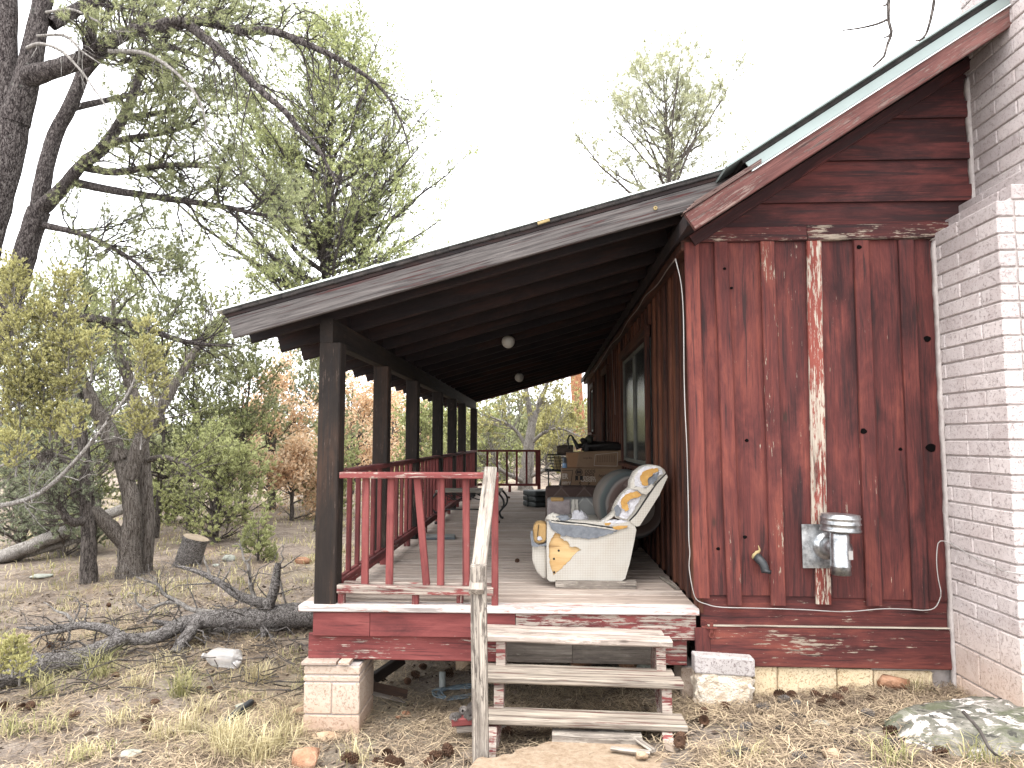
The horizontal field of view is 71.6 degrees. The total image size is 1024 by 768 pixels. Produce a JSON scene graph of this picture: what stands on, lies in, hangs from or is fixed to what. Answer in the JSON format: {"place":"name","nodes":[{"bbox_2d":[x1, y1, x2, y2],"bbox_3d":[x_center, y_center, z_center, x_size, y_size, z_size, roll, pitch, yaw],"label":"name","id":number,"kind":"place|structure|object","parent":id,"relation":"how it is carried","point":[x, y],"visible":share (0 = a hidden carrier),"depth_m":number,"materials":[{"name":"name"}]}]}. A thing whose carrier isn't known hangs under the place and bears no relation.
{"place":"outdoors","nodes":[
{"label":"outdoors","id":0,"kind":"place"},
{"bbox_2d":[0,0,960,441],"label":"sky","id":1,"kind":"structure","parent":0,"point":[516,65],"materials":[{"name":"white"}]},
{"bbox_2d":[0,450,1005,767],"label":"ground","id":2,"kind":"structure","parent":0,"point":[282,530],"depth_m":5.81,"materials":[{"name":"soil"}]},
{"bbox_2d":[29,574,52,577],"bbox_3d":[-6.967,2.839,10.504,0.302,0.066,0.251,0,-5,2],"label":"rock","id":3,"kind":"object","parent":2,"relation":"on","point":[42,575],"visible":0.97,"depth_m":10.44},
{"bbox_2d":[0,248,95,509],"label":"pinyon tree","id":4,"kind":"object","parent":2,"relation":"on","point":[28,324],"visible":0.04,"depth_m":19.80,"materials":[{"name":"green plant"}]},
{"bbox_2d":[0,439,104,543],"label":"shrub","id":5,"kind":"object","parent":2,"relation":"on","point":[17,530],"visible":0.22,"depth_m":12.91,"materials":[{"name":"green plant"}]},
{"bbox_2d":[0,504,122,562],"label":"dead log","id":6,"kind":"object","parent":2,"relation":"on","point":[20,551],"visible":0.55,"depth_m":11.84,"materials":[{"name":"grey wood"}]},
{"bbox_2d":[22,463,111,557],"bbox_3d":[-7.571,2.222,12.172,1.391,1.791,1.984,4,-6,-42],"label":"shrub","id":7,"kind":"object","parent":2,"relation":"on","point":[55,532],"visible":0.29,"depth_m":12.06,"materials":[{"name":"green plant"}]},
{"bbox_2d":[0,321,142,584],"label":"juniper tree","id":8,"kind":"object","parent":2,"relation":"on","point":[88,566],"visible":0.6,"depth_m":9.94,"materials":[{"name":"green plant"}]},
{"bbox_2d":[0,220,143,551],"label":"juniper tree","id":9,"kind":"object","parent":2,"relation":"on","point":[106,489],"visible":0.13,"depth_m":13.08,"materials":[{"name":"green plant"}]},
{"bbox_2d":[0,248,179,685],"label":"juniper tree","id":10,"kind":"object","parent":2,"relation":"on","point":[32,381],"visible":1,"depth_m":6.22,"materials":[{"name":"green plant"}]},
{"bbox_2d":[21,247,183,502],"bbox_3d":[-9.980,-0.074,17.566,4.355,6.924,4.289,0,-5,2],"label":"pinyon tree","id":11,"kind":"object","parent":2,"relation":"on","point":[113,272],"visible":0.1,"depth_m":17.52,"materials":[{"name":"green plant"}]},
{"bbox_2d":[121,749,142,756],"bbox_3d":[-2.322,2.252,4.324,0.128,0.034,0.101,0,-5,2],"label":"rock","id":12,"kind":"object","parent":2,"relation":"on","point":[126,752],"visible":0.73,"depth_m":4.32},
{"bbox_2d":[0,269,269,579],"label":"juniper tree","id":13,"kind":"object","parent":2,"relation":"on","point":[132,538],"visible":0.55,"depth_m":10.35,"materials":[{"name":"green plant"}]},
{"bbox_2d":[0,524,312,687],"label":"fallen tree","id":14,"kind":"object","parent":2,"relation":"on","point":[266,616],"visible":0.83,"depth_m":6.80,"materials":[{"name":"wood"}]},
{"bbox_2d":[0,0,317,396],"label":"pine tree","id":15,"kind":"object","parent":2,"relation":"on","point":[46,197],"visible":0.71,"depth_m":8.25,"materials":[{"name":"green plant"}]},
{"bbox_2d":[86,202,245,537],"bbox_3d":[-7.058,-0.228,14.442,3.021,6.914,3.346,0,-5,2],"label":"pinyon tree","id":16,"kind":"object","parent":2,"relation":"on","point":[163,433],"visible":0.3,"depth_m":14.26,"materials":[{"name":"green plant"}]},
{"bbox_2d":[153,472,200,524],"bbox_3d":[-7.928,2.562,16.192,1.667,1.556,1.421,-4,-6,39],"label":"shrub","id":17,"kind":"object","parent":2,"relation":"on","point":[166,510],"visible":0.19,"depth_m":15.98,"materials":[{"name":"green plant"}]},
{"bbox_2d":[0,602,374,706],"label":"brushwood","id":18,"kind":"object","parent":2,"relation":"on","point":[146,655],"visible":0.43,"depth_m":5.89,"materials":[{"name":"wood"}]},
{"bbox_2d":[172,533,208,567],"bbox_3d":[-4.925,2.612,10.875,0.540,0.630,0.411,0,-5,2],"label":"stump","id":19,"kind":"object","parent":2,"relation":"on","point":[191,546],"visible":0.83,"depth_m":10.72,"materials":[{"name":"wood"}]},
{"bbox_2d":[113,273,287,530],"bbox_3d":[-6.755,0.397,15.098,3.393,5.721,3.254,-4,-6,44],"label":"pinyon tree","id":20,"kind":"object","parent":2,"relation":"on","point":[202,372],"visible":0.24,"depth_m":15.04,"materials":[{"name":"green plant"}]},
{"bbox_2d":[153,406,283,545],"bbox_3d":[-5.471,1.748,13.206,2.283,2.650,2.204,3,-5,-33],"label":"shrub","id":21,"kind":"object","parent":2,"relation":"on","point":[216,508],"visible":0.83,"depth_m":12.95,"materials":[{"name":"green plant"}]},
{"bbox_2d":[155,318,283,505],"bbox_3d":[-6.205,0.829,15.192,2.583,4.772,2.233,3,-5,-31],"label":"juniper tree","id":22,"kind":"object","parent":2,"relation":"on","point":[241,413],"visible":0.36,"depth_m":15.32,"materials":[{"name":"green plant"}]},
{"bbox_2d":[0,0,459,280],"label":"pine tree","id":23,"kind":"object","parent":2,"relation":"on","point":[26,72],"visible":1,"depth_m":6.67,"materials":[{"name":"green plant"}]},
{"bbox_2d":[181,268,317,521],"bbox_3d":[-5.951,0.189,16.311,3.034,6.170,2.322,0,-5,2],"label":"pinyon tree","id":24,"kind":"object","parent":2,"relation":"on","point":[273,372],"visible":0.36,"depth_m":16.17,"materials":[{"name":"green plant"}]},
{"bbox_2d":[232,504,280,560],"bbox_3d":[-4.048,2.407,11.217,0.781,1.055,0.691,0,-5,2],"label":"shrub","id":25,"kind":"object","parent":2,"relation":"on","point":[262,540],"visible":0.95,"depth_m":11.19,"materials":[{"name":"green plant"}]},
{"bbox_2d":[212,349,318,509],"bbox_3d":[-6.103,1.089,18.276,3.350,4.581,3.148,0,-5,2],"label":"oak tree","id":26,"kind":"object","parent":2,"relation":"on","point":[293,412],"visible":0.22,"depth_m":18.26,"materials":[{"name":"orange plant"}]},
{"bbox_2d":[252,429,317,520],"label":"oak tree","id":27,"kind":"object","parent":2,"relation":"on","point":[300,457],"visible":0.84,"depth_m":15.94,"materials":[{"name":"orange plant"}]},
{"bbox_2d":[2,401,586,472],"bbox_3d":[-27.497,3.505,55.183,86.590,6.096,44.504,0,-5,2],"label":"wood","id":28,"kind":"object","parent":2,"relation":"on","point":[398,424],"visible":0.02,"depth_m":38.30,"materials":[{"name":"green plant"}]},
{"bbox_2d":[295,557,311,563],"bbox_3d":[-3.196,2.714,10.885,0.252,0.131,0.194,-2,-5,24],"label":"rock","id":29,"kind":"object","parent":2,"relation":"on","point":[306,560],"visible":0.77,"depth_m":10.81,"materials":[{"name":"orange stone"}]},
{"bbox_2d":[291,747,319,767],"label":"sandstone rock","id":30,"kind":"object","parent":2,"relation":"on","point":[305,757],"visible":0.97,"depth_m":4.17,"materials":[{"name":"stone"}]},
{"bbox_2d":[126,0,485,531],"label":"pinyon tree","id":31,"kind":"object","parent":2,"relation":"on","point":[322,235],"visible":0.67,"depth_m":14.21,"materials":[{"name":"plant"}]},
{"bbox_2d":[259,341,365,501],"bbox_3d":[-5.852,0.382,20.356,3.172,6.216,3.303,-4,-6,43],"label":"pinyon tree","id":32,"kind":"object","parent":2,"relation":"on","point":[311,367],"visible":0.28,"depth_m":20.14,"materials":[{"name":"green plant"}]},
{"bbox_2d":[311,731,340,741],"bbox_3d":[-1.213,2.306,4.636,0.197,0.054,0.117,1,-5,-16],"label":"rock","id":33,"kind":"object","parent":2,"relation":"on","point":[322,734],"visible":0.74,"depth_m":4.63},
{"bbox_2d":[289,420,364,511],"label":"tree","id":34,"kind":"object","parent":2,"relation":"on","point":[351,456],"visible":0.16,"depth_m":17.16,"materials":[{"name":"green plant"}]},
{"bbox_2d":[291,353,372,449],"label":"pinyon tree","id":35,"kind":"object","parent":2,"relation":"on","point":[305,373],"visible":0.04,"depth_m":28.08,"materials":[{"name":"green plant"}]},
{"bbox_2d":[297,370,405,493],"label":"oak tree","id":36,"kind":"object","parent":2,"relation":"on","point":[362,400],"visible":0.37,"depth_m":22.07,"materials":[{"name":"orange plant"}]},
{"bbox_2d":[345,752,358,764],"bbox_3d":[-0.935,2.194,4.164,0.086,0.070,0.070,20,2,19],"label":"pine cone","id":37,"kind":"object","parent":2,"relation":"on","point":[351,757],"visible":0.98,"depth_m":4.15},
{"bbox_2d":[345,387,429,479],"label":"oak tree","id":38,"kind":"object","parent":2,"relation":"on","point":[403,408],"visible":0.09,"depth_m":25.10,"materials":[{"name":"orange plant"}]},
{"bbox_2d":[373,660,405,681],"bbox_3d":[-0.966,2.218,5.529,0.050,0.080,0.292,-5,13,46],"label":"dark timber","id":39,"kind":"object","parent":2,"relation":"on","point":[388,668],"visible":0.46,"depth_m":5.50,"materials":[{"name":"brown wood"}]},
{"bbox_2d":[372,681,407,702],"bbox_3d":[-0.911,2.264,5.217,0.289,0.116,0.070,-1,-5,13],"label":"metal channel","id":40,"kind":"object","parent":2,"relation":"on","point":[381,690],"visible":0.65,"depth_m":5.23,"materials":[{"name":"brown metal"}]},
{"bbox_2d":[391,757,404,767],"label":"pine cone","id":41,"kind":"object","parent":2,"relation":"on","point":[398,761],"visible":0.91,"depth_m":4.01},
{"bbox_2d":[390,397,457,505],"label":"juniper tree","id":42,"kind":"object","parent":2,"relation":"on","point":[425,425],"visible":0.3,"depth_m":18.90,"materials":[{"name":"green plant"}]},
{"bbox_2d":[439,671,445,686],"bbox_3d":[-0.532,2.342,5.425,0.049,0.273,0.099,1,-5,-7],"label":"grey pipe","id":43,"kind":"object","parent":2,"relation":"on","point":[442,678],"visible":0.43,"depth_m":5.43,"materials":[{"name":"plastic"}]},
{"bbox_2d":[431,683,471,700],"bbox_3d":[-0.394,2.296,5.299,0.396,0.048,0.267,1,-5,-14],"label":"blue cord","id":44,"kind":"object","parent":2,"relation":"on","point":[452,687],"visible":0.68,"depth_m":5.33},
{"bbox_2d":[422,407,485,482],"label":"juniper tree","id":45,"kind":"object","parent":2,"relation":"on","point":[479,443],"visible":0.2,"depth_m":21.96,"materials":[{"name":"green plant"}]},
{"bbox_2d":[455,661,470,670],"bbox_3d":[-0.370,2.247,5.799,0.202,0.311,0.122,0,-5,2],"label":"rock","id":46,"kind":"object","parent":2,"relation":"on","point":[463,665],"visible":0.12,"depth_m":5.75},
{"bbox_2d":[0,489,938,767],"bbox_3d":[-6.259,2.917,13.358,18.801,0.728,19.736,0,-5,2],"label":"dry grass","id":47,"kind":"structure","parent":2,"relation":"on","point":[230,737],"depth_m":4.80,"materials":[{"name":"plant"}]},
{"bbox_2d":[214,167,732,733],"bbox_3d":[0.074,1.024,10.530,3.627,4.088,11.938,0,-5,2],"label":"porch","id":48,"kind":"object","parent":2,"relation":"on","point":[552,295],"visible":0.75,"depth_m":4.99,"materials":[{"name":"brown wood"}]},
{"bbox_2d":[426,534,454,539],"bbox_3d":[-0.814,1.736,8.065,0.340,0.033,0.240,0,-5,-4],"label":"flat case","id":49,"kind":"object","parent":48,"relation":"on","point":[434,536],"visible":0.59,"depth_m":7.97,"materials":[{"name":"grey plastic"}]},
{"bbox_2d":[433,488,507,523],"bbox_3d":[-0.574,1.672,9.786,1.017,0.448,0.755,0,-5,2],"label":"iron table","id":50,"kind":"object","parent":48,"relation":"on","point":[474,492],"visible":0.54,"depth_m":9.53,"materials":[{"name":"metal"}]},
{"bbox_2d":[502,334,514,347],"bbox_3d":[-0.043,-0.519,8.176,0.150,0.213,0.150,0,-5,2],"label":"globe lamp","id":51,"kind":"object","parent":48,"relation":"attached to","point":[508,341],"visible":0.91,"depth_m":8.12,"materials":[{"name":"white glass"}]},
{"bbox_2d":[545,454,562,484],"bbox_3d":[0.669,1.467,10.207,0.386,0.909,0.481,0,-5,2],"label":"wire cart","id":52,"kind":"object","parent":48,"relation":"on","point":[552,470],"visible":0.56,"depth_m":10.06,"materials":[{"name":"black metal"}]},
{"bbox_2d":[557,444,572,454],"bbox_3d":[0.766,0.951,10.254,0.238,0.158,0.155,0,-5,2],"label":"blanket roll","id":53,"kind":"object","parent":52,"relation":"on","point":[562,449],"visible":0.68,"depth_m":10.20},
{"bbox_2d":[561,467,621,484],"bbox_3d":[1.049,1.479,9.414,0.785,0.741,0.504,0,-5,2],"label":"cardboard box","id":54,"kind":"object","parent":48,"relation":"on","point":[581,476],"visible":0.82,"depth_m":9.19,"materials":[{"name":"brown"}]},
{"bbox_2d":[566,450,621,467],"bbox_3d":[1.093,0.995,9.456,0.733,0.222,0.493,0,-5,2],"label":"cardboard box","id":55,"kind":"object","parent":54,"relation":"on","point":[594,459],"visible":0.98,"depth_m":9.21,"materials":[{"name":"brown"}]},
{"bbox_2d":[580,435,592,450],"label":"work boots","id":56,"kind":"object","parent":55,"relation":"on","point":[588,439],"visible":1,"depth_m":9.30,"materials":[{"name":"leather"}]},
{"bbox_2d":[567,435,620,450],"bbox_3d":[1.140,0.793,9.462,0.820,0.240,0.378,0,-5,2],"label":"gear bag","id":57,"kind":"object","parent":55,"relation":"on","point":[602,446],"visible":0.73,"depth_m":9.36,"materials":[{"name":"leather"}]},
{"bbox_2d":[545,485,638,549],"bbox_3d":[0.841,1.422,7.683,0.950,0.600,1.180,0,-5,2],"label":"patterned sofa","id":58,"kind":"object","parent":48,"relation":"on","point":[569,490],"visible":0.09,"depth_m":8.05,"materials":[{"name":"brown fabric"}]},
{"bbox_2d":[530,464,666,588],"bbox_3d":[0.757,1.146,6.220,1.161,0.926,1.745,0,-5,2],"label":"recliner sofa","id":59,"kind":"object","parent":48,"relation":"on","point":[582,542],"visible":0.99,"depth_m":5.38,"materials":[{"name":"white fabric"}]},
{"bbox_2d":[594,258,675,371],"bbox_3d":[1.318,-0.572,8.995,0.051,0.099,8.301,0,-5,2],"label":"lighting cable","id":60,"kind":"object","parent":48,"relation":"attached to","point":[639,306],"visible":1,"depth_m":6.80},
{"bbox_2d":[659,576,679,589],"bbox_3d":[1.217,1.538,5.497,0.035,0.014,0.463,0,-5,-3],"label":"loose slat","id":61,"kind":"object","parent":48,"relation":"on","point":[670,583],"visible":1,"depth_m":5.46,"materials":[{"name":"grey wood"}]},
{"bbox_2d":[0,584,958,767],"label":"bark chips","id":62,"kind":"object","parent":2,"relation":"on","point":[668,747],"visible":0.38,"depth_m":5.24,"materials":[{"name":"wood"}]},
{"bbox_2d":[469,467,496,763],"bbox_3d":[-0.167,1.368,4.371,0.110,1.677,0.914,0,-5,2],"label":"handrail","id":63,"kind":"object","parent":2,"relation":"on","point":[479,656],"visible":1,"depth_m":3.96,"materials":[{"name":"grey wood"}]},
{"bbox_2d":[466,405,522,482],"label":"juniper tree","id":64,"kind":"object","parent":2,"relation":"on","point":[501,457],"visible":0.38,"depth_m":23.73,"materials":[{"name":"green plant"}]},
{"bbox_2d":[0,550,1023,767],"bbox_3d":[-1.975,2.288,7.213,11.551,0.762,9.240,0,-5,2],"label":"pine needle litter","id":65,"kind":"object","parent":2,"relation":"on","point":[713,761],"visible":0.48,"depth_m":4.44,"materials":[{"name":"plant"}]},
{"bbox_2d":[201,647,242,668],"bbox_3d":[-2.475,2.324,6.029,0.345,0.159,0.156,-1,-5,13],"label":"plastic bottle","id":66,"kind":"object","parent":65,"relation":"on","point":[227,657],"visible":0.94,"depth_m":5.97,"materials":[{"name":"plastic"}]},
{"bbox_2d":[214,699,253,733],"bbox_3d":[-1.910,2.284,4.873,0.072,0.070,0.562,0,-5,2],"label":"charred stick","id":67,"kind":"object","parent":65,"relation":"on","point":[248,704],"visible":0.53,"depth_m":4.94,"materials":[{"name":"black wood"}]},
{"bbox_2d":[384,754,396,767],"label":"pine cone","id":68,"kind":"object","parent":65,"relation":"on","point":[389,758],"visible":0.81,"depth_m":4.05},
{"bbox_2d":[429,750,442,762],"bbox_3d":[-0.434,2.121,4.046,0.082,0.067,0.067,13,1,22],"label":"pine cone","id":69,"kind":"object","parent":65,"relation":"on","point":[436,755],"visible":0.95,"depth_m":4.04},
{"bbox_2d":[442,742,453,757],"bbox_3d":[-0.370,2.110,4.094,0.072,0.072,0.087,2,21,-28],"label":"pine cone","id":70,"kind":"object","parent":65,"relation":"on","point":[447,747],"visible":1,"depth_m":4.08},
{"bbox_2d":[451,715,505,733],"bbox_3d":[-0.203,2.094,4.411,0.338,0.112,0.120,0,-5,-1],"label":"red plank","id":71,"kind":"object","parent":65,"relation":"on","point":[462,724],"visible":0.33,"depth_m":4.35,"materials":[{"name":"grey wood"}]},
{"bbox_2d":[726,748,742,759],"bbox_3d":[1.139,1.899,3.635,0.080,0.065,0.066,7,0,32],"label":"pine cone","id":72,"kind":"object","parent":65,"relation":"on","point":[734,750],"visible":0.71,"depth_m":3.63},
{"bbox_2d":[791,751,807,762],"bbox_3d":[1.426,1.851,3.519,0.076,0.062,0.062,-16,-10,19],"label":"pine cone","id":73,"kind":"object","parent":65,"relation":"on","point":[801,757],"visible":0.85,"depth_m":3.51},
{"bbox_2d":[815,698,827,708],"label":"pine cone","id":74,"kind":"object","parent":65,"relation":"on","point":[821,701],"visible":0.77,"depth_m":4.31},
{"bbox_2d":[831,692,843,704],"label":"pine cone","id":75,"kind":"object","parent":65,"relation":"on","point":[838,696],"visible":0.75,"depth_m":4.35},
{"bbox_2d":[785,737,905,749],"bbox_3d":[1.783,1.885,3.704,0.690,0.053,0.107,0,-5,1],"label":"twig","id":76,"kind":"object","parent":65,"relation":"on","point":[820,747],"visible":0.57,"depth_m":3.71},
{"bbox_2d":[877,674,909,690],"bbox_3d":[2.463,1.931,4.589,0.196,0.082,0.113,0,-5,2],"label":"stone","id":77,"kind":"object","parent":65,"relation":"on","point":[888,681],"visible":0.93,"depth_m":4.55,"materials":[{"name":"orange stone"}]},
{"bbox_2d":[467,392,558,470],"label":"juniper tree","id":78,"kind":"object","parent":2,"relation":"on","point":[513,408],"visible":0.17,"depth_m":33.81,"materials":[{"name":"green plant"}]},
{"bbox_2d":[457,376,586,490],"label":"juniper tree","id":79,"kind":"object","parent":2,"relation":"on","point":[529,441],"visible":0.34,"depth_m":18.70,"materials":[{"name":"plant"}]},
{"bbox_2d":[504,399,569,468],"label":"juniper tree","id":80,"kind":"object","parent":2,"relation":"on","point":[522,425],"visible":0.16,"depth_m":32.48,"materials":[{"name":"green plant"}]},
{"bbox_2d":[521,385,586,467],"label":"juniper tree","id":81,"kind":"object","parent":2,"relation":"on","point":[541,425],"visible":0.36,"depth_m":26.55,"materials":[{"name":"green plant"}]},
{"bbox_2d":[570,374,584,449],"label":"ponderosa tree","id":82,"kind":"object","parent":2,"relation":"on","point":[577,378],"visible":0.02,"depth_m":29.79,"materials":[{"name":"orange plant"}]},
{"bbox_2d":[487,624,687,757],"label":"wooden steps","id":83,"kind":"structure","parent":2,"relation":"on","point":[660,679],"depth_m":4.27,"materials":[{"name":"grey wood"}]},
{"bbox_2d":[552,728,642,744],"bbox_3d":[0.485,2.025,4.066,0.509,0.050,0.100,0,-5,5],"label":"kerb plank","id":84,"kind":"object","parent":2,"relation":"on","point":[591,736],"visible":0.89,"depth_m":4.03,"materials":[{"name":"grey wood"}]},
{"bbox_2d":[568,18,765,194],"bbox_3d":[5.221,-4.591,24.376,6.807,15.872,7.081,0,-5,2],"label":"ponderosa tree","id":85,"kind":"object","parent":2,"relation":"on","point":[671,138],"visible":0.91,"depth_m":23.80,"materials":[{"name":"green plant"}]},
{"bbox_2d":[673,735,685,748],"bbox_3d":[0.920,1.969,3.900,0.070,0.070,0.086,-1,-33,18],"label":"pine cone","id":86,"kind":"object","parent":2,"relation":"on","point":[679,741],"visible":1,"depth_m":3.88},
{"bbox_2d":[699,715,709,726],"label":"pine cone","id":87,"kind":"object","parent":2,"relation":"on","point":[704,720],"visible":0.98,"depth_m":4.24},
{"bbox_2d":[690,651,754,709],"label":"rubble plinth","id":88,"kind":"structure","parent":2,"relation":"on","point":[719,677],"depth_m":4.55,"materials":[{"name":"stone"}]},
{"bbox_2d":[740,721,753,733],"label":"pine cone","id":89,"kind":"object","parent":2,"relation":"on","point":[744,724],"visible":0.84,"depth_m":4.04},
{"bbox_2d":[581,0,1023,706],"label":"cabin","id":90,"kind":"object","parent":2,"relation":"on","point":[849,298],"visible":0.86,"depth_m":4.73,"materials":[{"name":"brown wood"}]},
{"bbox_2d":[588,382,594,434],"bbox_3d":[1.651,0.514,14.562,0.115,1.042,1.090,0,-5,2],"label":"window","id":91,"kind":"structure","parent":90,"relation":"in","point":[592,386],"depth_m":14.67,"materials":[{"name":"black glass"}]},
{"bbox_2d":[601,364,609,441],"bbox_3d":[1.550,0.874,11.526,0.108,2.300,1.050,0,-5,2],"label":"door","id":92,"kind":"structure","parent":90,"relation":"in","point":[605,370],"depth_m":11.84,"materials":[{"name":"wood"}]},
{"bbox_2d":[618,324,652,469],"bbox_3d":[1.368,0.229,7.995,0.115,1.432,2.340,0,-5,2],"label":"window","id":93,"kind":"structure","parent":90,"relation":"in","point":[635,372],"depth_m":7.81,"materials":[{"name":"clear glass"}]},
{"bbox_2d":[752,545,770,573],"bbox_3d":[1.635,1.153,4.670,0.081,0.176,0.143,2,-5,-23],"label":"drain pipe","id":94,"kind":"object","parent":90,"relation":"attached to","point":[759,559],"visible":1,"depth_m":4.63,"materials":[{"name":"black plastic"}]},
{"bbox_2d":[801,512,861,575],"bbox_3d":[2.062,1.019,4.538,0.312,0.383,0.285,0,-5,2],"label":"flue vent","id":95,"kind":"object","parent":90,"relation":"attached to","point":[826,543],"visible":1,"depth_m":4.49,"materials":[{"name":"metal"}]},
{"bbox_2d":[675,259,1023,611],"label":"power cable","id":96,"kind":"object","parent":90,"relation":"attached to","point":[784,608],"visible":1,"depth_m":4.66,"materials":[{"name":"plastic"}]},
{"bbox_2d":[822,748,841,758],"bbox_3d":[1.599,1.860,3.550,0.091,0.062,0.050,0,-5,2],"label":"rock","id":97,"kind":"object","parent":2,"relation":"on","point":[835,751],"visible":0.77,"depth_m":3.55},
{"bbox_2d":[842,0,935,67],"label":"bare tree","id":98,"kind":"object","parent":2,"relation":"on","point":[888,5],"visible":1,"depth_m":4.08,"materials":[{"name":"grey plant"}]},
{"bbox_2d":[883,725,898,737],"bbox_3d":[2.031,1.864,3.810,0.078,0.065,0.065,-4,-3,-15],"label":"pine cone","id":99,"kind":"object","parent":2,"relation":"on","point":[891,729],"visible":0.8,"depth_m":3.80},
{"bbox_2d":[932,745,947,757],"bbox_3d":[2.106,1.808,3.491,0.074,0.061,0.061,-26,-17,29],"label":"pine cone","id":100,"kind":"object","parent":2,"relation":"on","point":[943,750],"visible":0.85,"depth_m":3.49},
{"bbox_2d":[884,696,1023,767],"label":"boulder","id":101,"kind":"object","parent":2,"relation":"on","point":[1000,719],"visible":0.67,"depth_m":3.77,"materials":[{"name":"stone"}]},
{"bbox_2d":[961,710,1006,761],"bbox_3d":[2.333,1.739,3.445,0.156,0.192,0.290,-1,-5,11],"label":"twig","id":102,"kind":"object","parent":101,"relation":"on","point":[970,719],"visible":0.88,"depth_m":3.44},
{"bbox_2d":[0,491,1023,767],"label":"green grass","id":103,"kind":"structure","parent":0,"point":[104,671],"depth_m":5.44,"materials":[{"name":"plant"}]},
{"bbox_2d":[523,489,545,506],"bbox_3d":[0.534,1.930,12.027,0.623,0.266,0.420,2,-5,-28],"label":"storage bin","id":104,"kind":"object","parent":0,"point":[534,498],"visible":0.51,"depth_m":11.79,"materials":[{"name":"grey plastic"}]},
{"bbox_2d":[554,456,560,468],"bbox_3d":[0.655,1.131,10.229,0.100,0.183,0.270,0,-5,2],"label":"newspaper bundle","id":105,"kind":"object","parent":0,"point":[556,458],"visible":0.84,"depth_m":10.10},
{"bbox_2d":[469,742,671,767],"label":"path","id":106,"kind":"structure","parent":0,"point":[559,755],"depth_m":3.82,"materials":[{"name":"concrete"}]},
{"bbox_2d":[610,746,650,754],"bbox_3d":[0.645,1.994,3.864,0.214,0.016,0.035,-3,-5,18],"label":"wood scrap","id":107,"kind":"object","parent":106,"relation":"on","point":[624,749],"visible":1,"depth_m":3.86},
{"bbox_2d":[636,751,647,759],"bbox_3d":[0.697,1.996,3.808,0.066,0.052,0.066,0,-5,2],"label":"rock","id":108,"kind":"object","parent":106,"relation":"on","point":[640,755],"visible":1,"depth_m":3.79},
{"bbox_2d":[635,738,655,752],"bbox_3d":[0.732,2.001,3.947,0.035,0.016,0.204,-2,-5,-21],"label":"wood scrap","id":109,"kind":"object","parent":106,"relation":"on","point":[644,744],"visible":0.96,"depth_m":3.92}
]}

